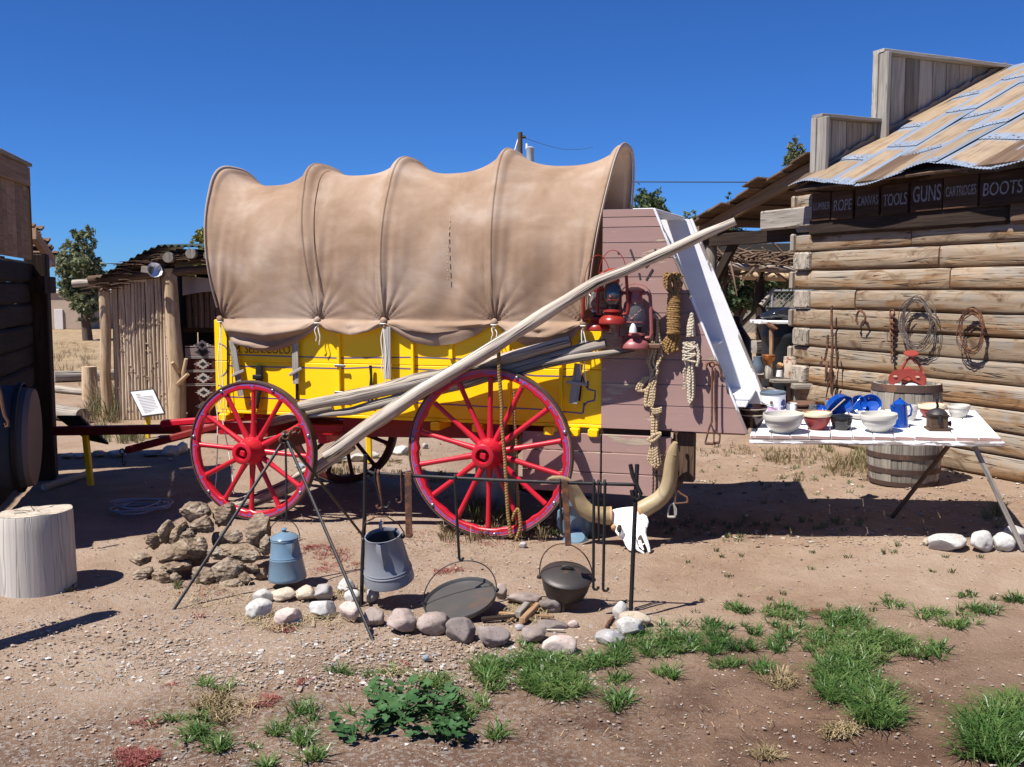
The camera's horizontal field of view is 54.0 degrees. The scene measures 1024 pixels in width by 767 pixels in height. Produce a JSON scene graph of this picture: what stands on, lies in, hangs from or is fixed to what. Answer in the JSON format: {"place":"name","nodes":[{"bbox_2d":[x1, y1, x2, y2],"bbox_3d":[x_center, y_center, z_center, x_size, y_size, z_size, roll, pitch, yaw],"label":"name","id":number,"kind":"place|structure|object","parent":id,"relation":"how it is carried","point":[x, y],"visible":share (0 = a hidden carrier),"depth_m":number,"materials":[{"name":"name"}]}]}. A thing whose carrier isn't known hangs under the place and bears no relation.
{"place":"outdoors","nodes":[
{"label":"outdoors","id":0,"kind":"place"},
{"bbox_2d":[51,289,112,328],"bbox_3d":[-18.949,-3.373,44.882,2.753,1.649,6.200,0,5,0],"label":"adobe house","id":1,"kind":"structure","parent":0,"point":[64,316],"depth_m":41.91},
{"bbox_2d":[0,289,1023,766],"bbox_3d":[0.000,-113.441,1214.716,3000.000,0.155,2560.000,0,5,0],"label":"ground","id":2,"kind":"structure","parent":0,"point":[998,641],"depth_m":5.27,"materials":[{"name":"soil"}]},
{"bbox_2d":[0,148,58,505],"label":"shaded store","id":3,"kind":"structure","parent":2,"relation":"on","point":[27,286],"depth_m":8.45,"materials":[{"name":"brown wood"}]},
{"bbox_2d":[0,383,41,492],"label":"barrel","id":4,"kind":"object","parent":3,"relation":"on","point":[20,450],"visible":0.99,"depth_m":6.72,"materials":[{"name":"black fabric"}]},
{"bbox_2d":[0,504,77,597],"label":"log stump","id":5,"kind":"object","parent":2,"relation":"on","point":[37,552],"visible":0.99,"depth_m":5.57,"materials":[{"name":"wood"}]},
{"bbox_2d":[41,471,85,490],"bbox_3d":[-3.896,0.845,8.785,0.060,0.060,0.637,1,5,10],"label":"fallen pole","id":6,"kind":"object","parent":2,"relation":"on","point":[62,481],"visible":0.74,"depth_m":8.71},
{"bbox_2d":[56,404,89,420],"bbox_3d":[-5.700,0.386,12.896,0.730,0.201,0.213,4,7,38],"label":"fallen log","id":7,"kind":"object","parent":2,"relation":"on","point":[64,410],"visible":0.47,"depth_m":12.74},
{"bbox_2d":[52,224,107,340],"bbox_3d":[-14.036,-3.265,32.906,1.807,3.907,2.088,0,5,0],"label":"elm tree","id":8,"kind":"object","parent":2,"relation":"on","point":[77,262],"visible":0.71,"depth_m":32.61,"materials":[{"name":"green plant"}]},
{"bbox_2d":[57,415,108,485],"bbox_3d":[-3.708,0.583,8.700,0.170,0.643,0.384,4,7,35],"label":"info sign","id":9,"kind":"object","parent":2,"relation":"on","point":[73,420],"visible":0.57,"depth_m":8.70,"materials":[{"name":"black metal"}]},
{"bbox_2d":[54,369,113,382],"bbox_3d":[-7.885,-0.143,18.515,1.019,0.215,0.206,-4,6,-33],"label":"fallen log","id":10,"kind":"object","parent":2,"relation":"on","point":[69,376],"visible":0.51,"depth_m":18.31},
{"bbox_2d":[82,366,97,399],"bbox_3d":[-6.509,0.014,15.481,0.254,0.552,0.243,0,5,0],"label":"short post","id":11,"kind":"object","parent":2,"relation":"on","point":[89,372],"visible":0.53,"depth_m":15.38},
{"bbox_2d":[109,498,173,514],"bbox_3d":[-2.847,0.936,7.718,0.465,0.068,0.392,-5,7,-43],"label":"hose coil","id":12,"kind":"object","parent":2,"relation":"on","point":[137,503],"visible":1,"depth_m":7.72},
{"bbox_2d":[132,566,153,579],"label":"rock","id":13,"kind":"object","parent":2,"relation":"on","point":[145,572],"visible":0.91,"depth_m":5.89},
{"bbox_2d":[129,553,152,565],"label":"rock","id":14,"kind":"object","parent":13,"relation":"on","point":[139,559],"visible":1,"depth_m":5.97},
{"bbox_2d":[143,533,160,549],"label":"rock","id":15,"kind":"object","parent":14,"relation":"on","point":[152,541],"visible":0.98,"depth_m":6.07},
{"bbox_2d":[157,519,174,543],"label":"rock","id":16,"kind":"object","parent":15,"relation":"on","point":[164,530],"visible":0.89,"depth_m":6.07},
{"bbox_2d":[71,243,222,420],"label":"pole shed","id":17,"kind":"structure","parent":2,"relation":"on","point":[164,318],"depth_m":12.96,"materials":[{"name":"brown wood"}]},
{"bbox_2d":[185,340,219,416],"bbox_3d":[-3.898,-0.064,13.107,0.690,1.002,0.038,-1,5,-6],"label":"woven rug","id":18,"kind":"object","parent":17,"relation":"hanging from","point":[201,377],"visible":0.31,"depth_m":13.09,"materials":[{"name":"fabric"}]},
{"bbox_2d":[129,389,165,438],"bbox_3d":[-4.151,0.351,11.451,0.444,0.583,0.125,0,5,0],"label":"info sign","id":19,"kind":"object","parent":2,"relation":"on","point":[148,403],"visible":1,"depth_m":11.43,"materials":[{"name":"white metal"}]},
{"bbox_2d":[152,568,171,583],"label":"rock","id":20,"kind":"object","parent":2,"relation":"on","point":[160,575],"visible":0.86,"depth_m":5.83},
{"bbox_2d":[160,559,191,572],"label":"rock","id":21,"kind":"object","parent":20,"relation":"on","point":[177,566],"visible":0.96,"depth_m":5.87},
{"bbox_2d":[155,538,206,563],"bbox_3d":[-1.968,1.000,5.980,0.265,0.162,0.255,4,7,34],"label":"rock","id":22,"kind":"object","parent":21,"relation":"on","point":[186,548],"visible":0.91,"depth_m":5.92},
{"bbox_2d":[178,527,197,540],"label":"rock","id":23,"kind":"object","parent":22,"relation":"on","point":[187,533],"visible":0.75,"depth_m":6.06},
{"bbox_2d":[186,514,214,532],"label":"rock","id":24,"kind":"object","parent":23,"relation":"on","point":[204,524],"visible":1,"depth_m":6.09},
{"bbox_2d":[179,501,211,522],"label":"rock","id":25,"kind":"object","parent":24,"relation":"on","point":[190,512],"visible":0.89,"depth_m":6.18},
{"bbox_2d":[212,502,235,526],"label":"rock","id":26,"kind":"object","parent":24,"relation":"on","point":[223,514],"visible":0.9,"depth_m":6.21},
{"bbox_2d":[191,566,215,583],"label":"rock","id":27,"kind":"object","parent":2,"relation":"on","point":[206,575],"visible":0.85,"depth_m":5.80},
{"bbox_2d":[210,556,244,581],"bbox_3d":[-1.657,1.091,5.845,0.205,0.166,0.142,0,5,0],"label":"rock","id":28,"kind":"object","parent":2,"relation":"on","point":[227,568],"visible":0.84,"depth_m":5.80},
{"bbox_2d":[219,542,260,557],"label":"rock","id":29,"kind":"object","parent":2,"relation":"on","point":[237,550],"visible":0.88,"depth_m":5.99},
{"bbox_2d":[245,512,270,548],"bbox_3d":[-1.554,0.920,6.164,0.135,0.251,0.205,0,5,0],"label":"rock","id":30,"kind":"object","parent":29,"relation":"on","point":[258,526],"visible":0.78,"depth_m":6.10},
{"bbox_2d":[245,598,272,618],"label":"stone","id":31,"kind":"object","parent":2,"relation":"on","point":[256,608],"visible":0.96,"depth_m":5.19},
{"bbox_2d":[172,426,373,640],"bbox_3d":[-1.241,0.705,5.901,1.164,0.948,2.152,0,5,0],"label":"tripod","id":32,"kind":"object","parent":2,"relation":"on","point":[286,437],"visible":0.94,"depth_m":5.56,"materials":[{"name":"black metal"}]},
{"bbox_2d":[280,440,287,520],"bbox_3d":[-1.296,0.548,5.739,0.043,0.469,0.109,0,5,0],"label":"kettle hook","id":33,"kind":"object","parent":32,"relation":"attached to","point":[286,494],"visible":1,"depth_m":5.73,"materials":[{"name":"black metal"}]},
{"bbox_2d":[268,519,306,583],"bbox_3d":[-1.294,0.944,5.731,0.219,0.347,0.219,-3,7,0],"label":"blue kettle","id":34,"kind":"object","parent":33,"relation":"hanging from","point":[286,564],"visible":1,"depth_m":5.66,"materials":[{"name":"metal"}]},
{"bbox_2d":[274,607,301,625],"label":"stone","id":35,"kind":"object","parent":2,"relation":"on","point":[286,615],"visible":0.97,"depth_m":5.08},
{"bbox_2d":[234,445,355,508],"bbox_3d":[-1.635,0.695,7.567,0.938,0.567,0.119,0,5,4],"label":"pole","id":36,"kind":"object","parent":2,"relation":"on","point":[263,496],"visible":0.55,"depth_m":7.53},
{"bbox_2d":[309,601,335,617],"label":"stone","id":37,"kind":"object","parent":2,"relation":"on","point":[323,608],"visible":0.97,"depth_m":5.19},
{"bbox_2d":[314,584,332,599],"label":"stone","id":38,"kind":"object","parent":2,"relation":"on","point":[323,591],"visible":1,"depth_m":5.50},
{"bbox_2d":[339,601,358,620],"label":"stone","id":39,"kind":"object","parent":2,"relation":"on","point":[348,610],"visible":0.88,"depth_m":5.13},
{"bbox_2d":[328,707,390,742],"bbox_3d":[-0.581,1.294,3.823,0.257,0.104,0.182,0,5,0],"label":"mallow plant","id":40,"kind":"object","parent":2,"relation":"on","point":[351,729],"visible":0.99,"depth_m":3.83,"materials":[{"name":"green plant"}]},
{"bbox_2d":[364,607,383,625],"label":"stone","id":41,"kind":"object","parent":2,"relation":"on","point":[373,616],"visible":0.86,"depth_m":5.07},
{"bbox_2d":[387,608,416,632],"bbox_3d":[-0.546,1.181,4.989,0.157,0.126,0.130,0,5,0],"label":"stone","id":42,"kind":"object","parent":2,"relation":"on","point":[404,620],"visible":1,"depth_m":4.95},
{"bbox_2d":[360,674,470,728],"bbox_3d":[-0.388,1.275,4.064,0.460,0.098,0.460,0,5,0],"label":"mallow plant","id":43,"kind":"object","parent":2,"relation":"on","point":[393,703],"visible":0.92,"depth_m":4.04,"materials":[{"name":"green plant"}]},
{"bbox_2d":[416,611,449,635],"bbox_3d":[-0.388,1.194,4.985,0.173,0.115,0.129,0,5,0],"label":"stone","id":44,"kind":"object","parent":2,"relation":"on","point":[431,623],"visible":0.92,"depth_m":4.93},
{"bbox_2d":[400,712,472,744],"bbox_3d":[-0.288,1.298,3.804,0.276,0.101,0.192,0,5,0],"label":"mallow plant","id":45,"kind":"object","parent":2,"relation":"on","point":[455,723],"visible":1,"depth_m":3.79,"materials":[{"name":"green plant"}]},
{"bbox_2d":[445,617,475,643],"bbox_3d":[-0.250,1.196,4.877,0.142,0.130,0.112,4,7,39],"label":"stone","id":46,"kind":"object","parent":2,"relation":"on","point":[461,629],"visible":1,"depth_m":4.84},
{"bbox_2d":[53,330,868,760],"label":"dry weeds","id":47,"kind":"object","parent":2,"relation":"on","point":[785,678],"visible":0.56,"depth_m":7.01,"materials":[{"name":"plant"}]},
{"bbox_2d":[109,529,826,766],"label":"red ground cover","id":48,"kind":"object","parent":2,"relation":"on","point":[147,755],"visible":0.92,"depth_m":4.32,"materials":[{"name":"plant"}]},
{"bbox_2d":[476,626,510,647],"bbox_3d":[-0.089,1.215,4.820,0.168,0.104,0.156,0,5,0],"label":"stone","id":49,"kind":"object","parent":2,"relation":"on","point":[493,636],"visible":1,"depth_m":4.78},
{"bbox_2d":[475,452,514,510],"bbox_3d":[-0.132,0.655,7.823,0.310,0.620,0.310,0,5,0],"label":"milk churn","id":50,"kind":"object","parent":2,"relation":"on","point":[497,491],"visible":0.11,"depth_m":7.71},
{"bbox_2d":[360,454,642,610],"bbox_3d":[-0.077,0.821,5.274,1.513,0.872,0.036,1,5,9],"label":"fire crane","id":51,"kind":"object","parent":2,"relation":"on","point":[635,496],"visible":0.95,"depth_m":5.21,"materials":[{"name":"black metal"}]},
{"bbox_2d":[405,472,412,537],"bbox_3d":[-0.547,0.642,5.328,0.039,0.345,0.050,0,5,0],"label":"strap hook","id":52,"kind":"object","parent":51,"relation":"hanging from","point":[408,503],"visible":1,"depth_m":5.31,"materials":[{"name":"orange metal"}]},
{"bbox_2d":[361,516,413,591],"bbox_3d":[-0.681,0.863,5.355,0.272,0.414,0.272,-6,17,1],"label":"coffee pot","id":53,"kind":"object","parent":52,"relation":"hanging from","point":[388,566],"visible":1,"depth_m":5.29,"materials":[{"name":"grey metal"}]},
{"bbox_2d":[454,474,463,560],"bbox_3d":[-0.279,0.705,5.298,0.055,0.466,0.048,0,5,0],"label":"pot hook","id":54,"kind":"object","parent":51,"relation":"hanging from","point":[457,522],"visible":1,"depth_m":5.28,"materials":[{"name":"black metal"}]},
{"bbox_2d":[420,560,498,618],"bbox_3d":[-0.289,1.060,5.262,0.424,0.198,0.392,-11,20,1],"label":"griddle","id":55,"kind":"object","parent":54,"relation":"hanging from","point":[469,597],"visible":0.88,"depth_m":5.30,"materials":[{"name":"metal"}]},
{"bbox_2d":[561,479,570,545],"bbox_3d":[0.281,0.667,5.200,0.052,0.344,0.050,0,5,0],"label":"strap hook","id":56,"kind":"object","parent":51,"relation":"hanging from","point":[566,511],"visible":1,"depth_m":5.18,"materials":[{"name":"orange metal"}]},
{"bbox_2d":[592,479,599,590],"bbox_3d":[0.433,0.782,5.191,0.042,0.585,0.048,0,5,0],"label":"pot hook","id":57,"kind":"object","parent":51,"relation":"hanging from","point":[593,538],"visible":1,"depth_m":5.17,"materials":[{"name":"black metal"}]},
{"bbox_2d":[602,479,608,591],"bbox_3d":[0.484,0.785,5.183,0.040,0.590,0.048,0,5,0],"label":"pot hook","id":58,"kind":"object","parent":51,"relation":"hanging from","point":[604,539],"visible":1,"depth_m":5.16,"materials":[{"name":"black metal"}]},
{"bbox_2d":[48,448,966,744],"bbox_3d":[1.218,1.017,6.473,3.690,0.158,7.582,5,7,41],"label":"straw litter","id":59,"kind":"object","parent":2,"relation":"on","point":[336,592],"visible":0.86,"depth_m":5.06,"materials":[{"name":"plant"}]},
{"bbox_2d":[0,440,1023,766],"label":"pebbles","id":60,"kind":"object","parent":2,"relation":"on","point":[192,640],"visible":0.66,"depth_m":4.66,"materials":[{"name":"gravel"}]},
{"bbox_2d":[505,592,541,603],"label":"stone","id":61,"kind":"object","parent":2,"relation":"on","point":[521,597],"visible":0.93,"depth_m":5.39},
{"bbox_2d":[57,386,1010,616],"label":"olive weeds","id":62,"kind":"object","parent":2,"relation":"on","point":[477,507],"visible":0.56,"depth_m":7.21,"materials":[{"name":"plant"}]},
{"bbox_2d":[521,626,546,641],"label":"stone","id":63,"kind":"object","parent":2,"relation":"on","point":[532,633],"visible":0.98,"depth_m":4.82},
{"bbox_2d":[52,142,1023,551],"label":"covered wagon","id":64,"kind":"object","parent":2,"relation":"on","point":[326,280],"visible":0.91,"depth_m":7.04,"materials":[{"name":"fabric"}]},
{"bbox_2d":[270,406,333,425],"bbox_3d":[-1.556,0.232,7.430,0.534,0.189,0.066,2,6,17],"label":"pole","id":65,"kind":"object","parent":64,"relation":"on","point":[284,418],"visible":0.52,"depth_m":7.43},
{"bbox_2d":[297,336,571,410],"bbox_3d":[-0.589,-0.054,6.958,2.054,0.582,0.110,2,6,17],"label":"pole","id":66,"kind":"object","parent":64,"relation":"on","point":[383,389],"visible":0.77,"depth_m":6.97,"materials":[{"name":"wood"}]},
{"bbox_2d":[307,338,606,417],"bbox_3d":[-0.447,-0.023,6.930,2.233,0.611,0.092,2,6,17],"label":"pole","id":67,"kind":"object","parent":64,"relation":"on","point":[381,403],"visible":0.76,"depth_m":6.84,"materials":[{"name":"wood"}]},
{"bbox_2d":[322,217,736,461],"bbox_3d":[0.022,-0.235,6.646,2.831,1.659,0.124,2,6,16],"label":"pole","id":68,"kind":"object","parent":64,"relation":"on","point":[386,414],"visible":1,"depth_m":6.62,"materials":[{"name":"wood"}]},
{"bbox_2d":[497,352,521,540],"bbox_3d":[-0.017,0.389,6.748,0.173,1.362,0.104,0,5,0],"label":"hanging rope","id":69,"kind":"object","parent":68,"relation":"hanging from","point":[515,512],"visible":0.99,"depth_m":6.75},
{"bbox_2d":[493,349,634,382],"bbox_3d":[0.324,-0.110,6.662,0.994,0.249,0.065,2,6,18],"label":"pole","id":70,"kind":"object","parent":64,"relation":"attached to","point":[549,363],"visible":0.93,"depth_m":6.62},
{"bbox_2d":[581,255,609,330],"bbox_3d":[0.562,-0.595,6.588,0.169,0.496,0.169,-4,7,-39],"label":"lantern","id":71,"kind":"object","parent":64,"relation":"hanging from","point":[593,324],"visible":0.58,"depth_m":6.56,"materials":[{"name":"red metal"}]},
{"bbox_2d":[616,283,653,349],"bbox_3d":[0.799,-0.438,6.530,0.197,0.426,0.197,-2,6,-22],"label":"lantern","id":72,"kind":"object","parent":64,"relation":"hanging from","point":[636,315],"visible":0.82,"depth_m":6.48,"materials":[{"name":"red metal"}]},
{"bbox_2d":[635,314,662,469],"bbox_3d":[0.900,0.057,6.584,0.180,1.028,0.062,2,6,18],"label":"hank of rope","id":73,"kind":"object","parent":64,"relation":"hanging from","point":[650,390],"visible":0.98,"depth_m":6.56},
{"bbox_2d":[662,271,683,352],"bbox_3d":[1.032,-0.458,6.479,0.141,0.530,0.077,1,5,9],"label":"wrapped rope","id":74,"kind":"object","parent":64,"relation":"hanging from","point":[671,340],"visible":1,"depth_m":6.45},
{"bbox_2d":[682,312,699,405],"bbox_3d":[1.158,-0.157,6.481,0.118,0.605,0.069,2,6,18],"label":"hank of rope","id":75,"kind":"object","parent":64,"relation":"hanging from","point":[688,354],"visible":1,"depth_m":6.47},
{"bbox_2d":[704,361,722,444],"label":"iron tongs","id":76,"kind":"object","parent":64,"relation":"hanging from","point":[711,422],"visible":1,"depth_m":6.46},
{"bbox_2d":[738,404,767,427],"bbox_3d":[1.619,0.221,6.752,0.195,0.146,0.195,-2,7,0],"label":"bowl","id":77,"kind":"object","parent":64,"relation":"on","point":[752,415],"visible":0.86,"depth_m":6.69,"materials":[{"name":"brown ceramic"}]},
{"bbox_2d":[760,390,785,410],"bbox_3d":[1.892,0.137,7.278,0.185,0.163,0.190,-2,7,0],"label":"white pail","id":78,"kind":"object","parent":64,"relation":"on","point":[772,400],"visible":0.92,"depth_m":7.21,"materials":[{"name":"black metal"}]},
{"bbox_2d":[763,410,803,433],"bbox_3d":[1.761,0.256,6.519,0.257,0.127,0.257,-2,7,0],"label":"bowl","id":79,"kind":"object","parent":64,"relation":"on","point":[783,421],"visible":1,"depth_m":6.44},
{"bbox_2d":[802,410,831,429],"bbox_3d":[2.003,0.243,6.596,0.190,0.114,0.190,-2,7,0],"label":"bowl","id":80,"kind":"object","parent":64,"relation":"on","point":[816,419],"visible":0.96,"depth_m":6.54,"materials":[{"name":"red ceramic"}]},
{"bbox_2d":[826,394,852,414],"bbox_3d":[2.299,0.158,7.055,0.197,0.180,0.156,-2,7,0],"label":"enamel dish","id":81,"kind":"object","parent":64,"relation":"on","point":[833,402],"visible":0.81,"depth_m":7.08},
{"bbox_2d":[831,413,852,430],"bbox_3d":[2.151,0.249,6.554,0.139,0.104,0.140,-2,7,0],"label":"enamel pot","id":82,"kind":"object","parent":64,"relation":"on","point":[841,422],"visible":1,"depth_m":6.51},
{"bbox_2d":[859,394,881,410],"bbox_3d":[2.551,0.149,7.161,0.148,0.140,0.123,-2,7,0],"label":"enamel dish","id":83,"kind":"object","parent":64,"relation":"on","point":[874,402],"visible":0.78,"depth_m":7.18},
{"bbox_2d":[860,411,897,432],"bbox_3d":[2.349,0.250,6.436,0.231,0.118,0.231,-2,7,0],"label":"bowl","id":84,"kind":"object","parent":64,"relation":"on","point":[878,421],"visible":1,"depth_m":6.37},
{"bbox_2d":[890,397,912,427],"bbox_3d":[2.545,0.189,6.564,0.127,0.198,0.112,3,6,31],"label":"blue coffee pot","id":85,"kind":"object","parent":64,"relation":"on","point":[899,406],"visible":0.93,"depth_m":6.53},
{"bbox_2d":[924,396,951,430],"bbox_3d":[2.735,0.187,6.425,0.152,0.219,0.138,-1,7,7],"label":"coffee grinder","id":86,"kind":"object","parent":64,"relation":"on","point":[937,418],"visible":1,"depth_m":6.39,"materials":[{"name":"brown wood"}]},
{"bbox_2d":[947,403,970,417],"bbox_3d":[3.051,0.187,6.861,0.147,0.084,0.147,-2,7,0],"label":"bowl","id":87,"kind":"object","parent":64,"relation":"on","point":[958,410],"visible":1,"depth_m":6.82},
{"bbox_2d":[542,634,576,655],"bbox_3d":[0.221,1.224,4.716,0.166,0.100,0.137,0,5,0],"label":"stone","id":88,"kind":"object","parent":2,"relation":"on","point":[555,643],"visible":0.85,"depth_m":4.66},
{"bbox_2d":[537,543,595,612],"bbox_3d":[0.290,1.026,5.336,0.275,0.372,0.275,3,6,33],"label":"dutch oven","id":89,"kind":"object","parent":2,"relation":"on","point":[565,583],"visible":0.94,"depth_m":5.28,"materials":[{"name":"metal"}]},
{"bbox_2d":[557,495,591,543],"bbox_3d":[0.431,0.944,6.887,0.235,0.306,0.364,2,6,17],"label":"enamel pail","id":90,"kind":"object","parent":2,"relation":"on","point":[580,527],"visible":0.48,"depth_m":6.84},
{"bbox_2d":[145,587,1023,766],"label":"grass","id":91,"kind":"structure","parent":2,"relation":"on","point":[996,735],"depth_m":4.37,"materials":[{"name":"plant"}]},
{"bbox_2d":[594,629,624,645],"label":"stone","id":92,"kind":"object","parent":2,"relation":"on","point":[603,635],"visible":0.88,"depth_m":4.80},
{"bbox_2d":[548,441,678,553],"bbox_3d":[0.661,0.733,6.573,0.861,0.714,0.275,0,5,0],"label":"longhorn skull","id":93,"kind":"object","parent":2,"relation":"on","point":[619,520],"visible":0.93,"depth_m":6.59},
{"bbox_2d":[615,616,643,635],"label":"stone","id":94,"kind":"object","parent":2,"relation":"on","point":[628,624],"visible":0.9,"depth_m":4.92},
{"bbox_2d":[630,183,671,219],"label":"leafy tree","id":95,"kind":"object","parent":2,"relation":"on","point":[653,200],"visible":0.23,"depth_m":42.90,"materials":[{"name":"green plant"}]},
{"bbox_2d":[733,316,751,360],"bbox_3d":[2.805,-0.187,12.840,0.530,1.350,0.527,0,5,0],"label":"brown jar","id":96,"kind":"object","parent":2,"relation":"on","point":[746,338],"visible":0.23,"depth_m":12.67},
{"bbox_2d":[719,271,788,325],"bbox_3d":[6.398,-2.075,26.722,2.632,2.709,1.819,2,6,22],"label":"spreading tree","id":97,"kind":"object","parent":2,"relation":"on","point":[740,304],"visible":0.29,"depth_m":26.47,"materials":[{"name":"green plant"}]},
{"bbox_2d":[705,243,806,382],"bbox_3d":[3.594,-1.142,15.838,3.405,2.688,7.503,1,6,13],"label":"brush shelter","id":98,"kind":"object","parent":2,"relation":"on","point":[759,264],"visible":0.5,"depth_m":15.84,"materials":[{"name":"brown wood"}]},
{"bbox_2d":[728,283,813,331],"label":"tan block wall","id":99,"kind":"structure","parent":2,"relation":"on","point":[749,326],"depth_m":35.92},
{"bbox_2d":[751,373,814,438],"bbox_3d":[2.900,0.248,10.746,0.636,0.687,0.715,0,5,0],"label":"plank bench","id":100,"kind":"object","parent":2,"relation":"on","point":[795,386],"visible":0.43,"depth_m":10.51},
{"bbox_2d":[782,135,806,165],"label":"poplar tree","id":101,"kind":"object","parent":2,"relation":"on","point":[793,153],"visible":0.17,"depth_m":58.80,"materials":[{"name":"green plant"}]},
{"bbox_2d":[694,48,1023,482],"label":"log store","id":102,"kind":"structure","parent":2,"relation":"on","point":[912,185],"depth_m":9.46,"materials":[{"name":"brown wood"}]},
{"bbox_2d":[830,305,832,335],"bbox_3d":[3.164,-0.622,9.935,0.027,0.310,0.042,-2,6,-24],"label":"trap chain","id":103,"kind":"object","parent":102,"relation":"hanging from","point":[831,316],"visible":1,"depth_m":9.93,"materials":[{"name":"orange metal"}]},
{"bbox_2d":[819,335,838,397],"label":"steel traps","id":104,"kind":"object","parent":103,"relation":"hanging from","point":[830,377],"visible":1,"depth_m":9.93,"materials":[{"name":"orange metal"}]},
{"bbox_2d":[898,294,937,351],"bbox_3d":[3.614,-0.539,8.951,0.038,0.512,0.461,-2,6,-24],"label":"wire coil","id":105,"kind":"object","parent":102,"relation":"attached to","point":[905,307],"visible":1,"depth_m":8.95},
{"bbox_2d":[956,306,985,355],"bbox_3d":[3.849,-0.438,8.435,0.038,0.419,0.292,-2,6,-24],"label":"wire coil","id":106,"kind":"object","parent":102,"relation":"hanging from","point":[960,326],"visible":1,"depth_m":8.43,"materials":[{"name":"orange metal"}]},
{"bbox_2d":[866,380,944,487],"bbox_3d":[3.201,0.398,8.184,0.593,0.813,0.593,0,5,0],"label":"wooden barrel","id":107,"kind":"object","parent":2,"relation":"on","point":[900,466],"visible":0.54,"depth_m":7.96,"materials":[{"name":"wood"}]},
{"bbox_2d":[888,350,926,384],"bbox_3d":[3.238,-0.136,8.226,0.286,0.292,0.461,2,6,21],"label":"saddle tree","id":108,"kind":"object","parent":107,"relation":"on","point":[906,374],"visible":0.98,"depth_m":8.06,"materials":[{"name":"wood"}]},
{"bbox_2d":[927,533,966,550],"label":"stone","id":109,"kind":"object","parent":2,"relation":"on","point":[946,541],"visible":1,"depth_m":6.19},
{"bbox_2d":[970,530,993,551],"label":"stone","id":110,"kind":"object","parent":2,"relation":"on","point":[981,540],"visible":1,"depth_m":6.14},
{"bbox_2d":[993,532,1015,551],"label":"stone","id":111,"kind":"object","parent":2,"relation":"on","point":[1003,541],"visible":1,"depth_m":6.13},
{"bbox_2d":[0,0,1023,288],"label":"sky","id":112,"kind":"structure","parent":0,"point":[124,114],"materials":[{"name":"blue"}]},
{"bbox_2d":[595,250,629,324],"bbox_3d":[0.651,-0.624,6.495,0.177,0.480,0.177,-3,6,-28],"label":"lantern","id":113,"kind":"object","parent":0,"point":[612,295],"visible":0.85,"depth_m":6.46,"materials":[{"name":"red metal"}]},
{"bbox_2d":[750,307,797,407],"bbox_3d":[3.034,-0.164,11.220,0.680,1.371,0.575,0,5,0],"label":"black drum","id":114,"kind":"object","parent":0,"point":[777,317],"visible":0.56,"depth_m":11.03,"materials":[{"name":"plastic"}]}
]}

